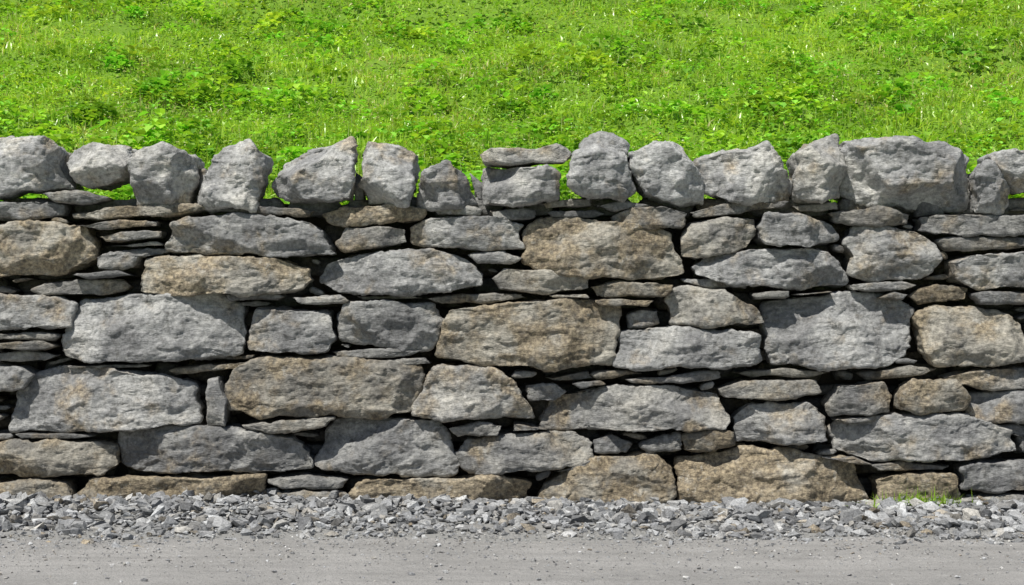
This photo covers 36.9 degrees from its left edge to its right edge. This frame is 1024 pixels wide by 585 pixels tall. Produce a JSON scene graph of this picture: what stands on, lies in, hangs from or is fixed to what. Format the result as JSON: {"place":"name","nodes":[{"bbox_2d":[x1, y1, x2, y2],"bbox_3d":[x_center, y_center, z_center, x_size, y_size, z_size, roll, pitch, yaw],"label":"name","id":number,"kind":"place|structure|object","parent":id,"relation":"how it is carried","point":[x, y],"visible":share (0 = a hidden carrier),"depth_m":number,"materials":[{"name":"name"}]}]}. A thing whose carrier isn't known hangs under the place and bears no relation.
{"place":"outdoors","nodes":[
{"label":"outdoors","id":0,"kind":"place"},
{"bbox_2d":[0,537,1023,584],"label":"road","id":1,"kind":"structure","parent":0,"point":[397,570],"depth_m":4.83,"materials":[{"name":"grey asphalt"}]},
{"bbox_2d":[0,526,1023,584],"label":"road grit","id":2,"kind":"object","parent":1,"relation":"on","point":[144,579],"visible":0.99,"depth_m":5.12,"materials":[{"name":"grey gravel"}]},
{"bbox_2d":[0,0,1023,541],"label":"ground","id":3,"kind":"structure","parent":0,"point":[716,24],"depth_m":9.31,"materials":[{"name":"green plant"}]},
{"bbox_2d":[0,131,1023,504],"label":"dry stone wall","id":4,"kind":"structure","parent":3,"relation":"on","point":[606,241],"depth_m":6.02,"materials":[{"name":"grey stone"}]},
{"bbox_2d":[0,202,1023,494],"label":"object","id":5,"kind":"object","parent":4,"relation":"in","point":[536,378],"visible":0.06,"depth_m":6.24,"materials":[{"name":"grey stone"}]},
{"bbox_2d":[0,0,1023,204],"bbox_3d":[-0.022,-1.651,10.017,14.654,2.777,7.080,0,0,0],"label":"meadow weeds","id":6,"kind":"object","parent":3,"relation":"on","point":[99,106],"visible":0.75,"depth_m":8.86,"materials":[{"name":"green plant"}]},
{"bbox_2d":[0,487,1023,553],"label":"gravel verge","id":7,"kind":"structure","parent":3,"relation":"on","point":[742,517],"depth_m":5.64,"materials":[{"name":"grey gravel"}]},
{"bbox_2d":[846,486,983,507],"bbox_3d":[1.568,0.788,5.904,0.647,0.097,0.329,0,0,11],"label":"grass tuft","id":8,"kind":"object","parent":7,"relation":"on","point":[943,499],"visible":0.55,"depth_m":5.92,"materials":[{"name":"green plant"}]},
{"bbox_2d":[5,0,1023,197],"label":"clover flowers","id":9,"kind":"object","parent":3,"relation":"on","point":[456,84],"visible":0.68,"depth_m":8.64,"materials":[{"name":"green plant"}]}
]}

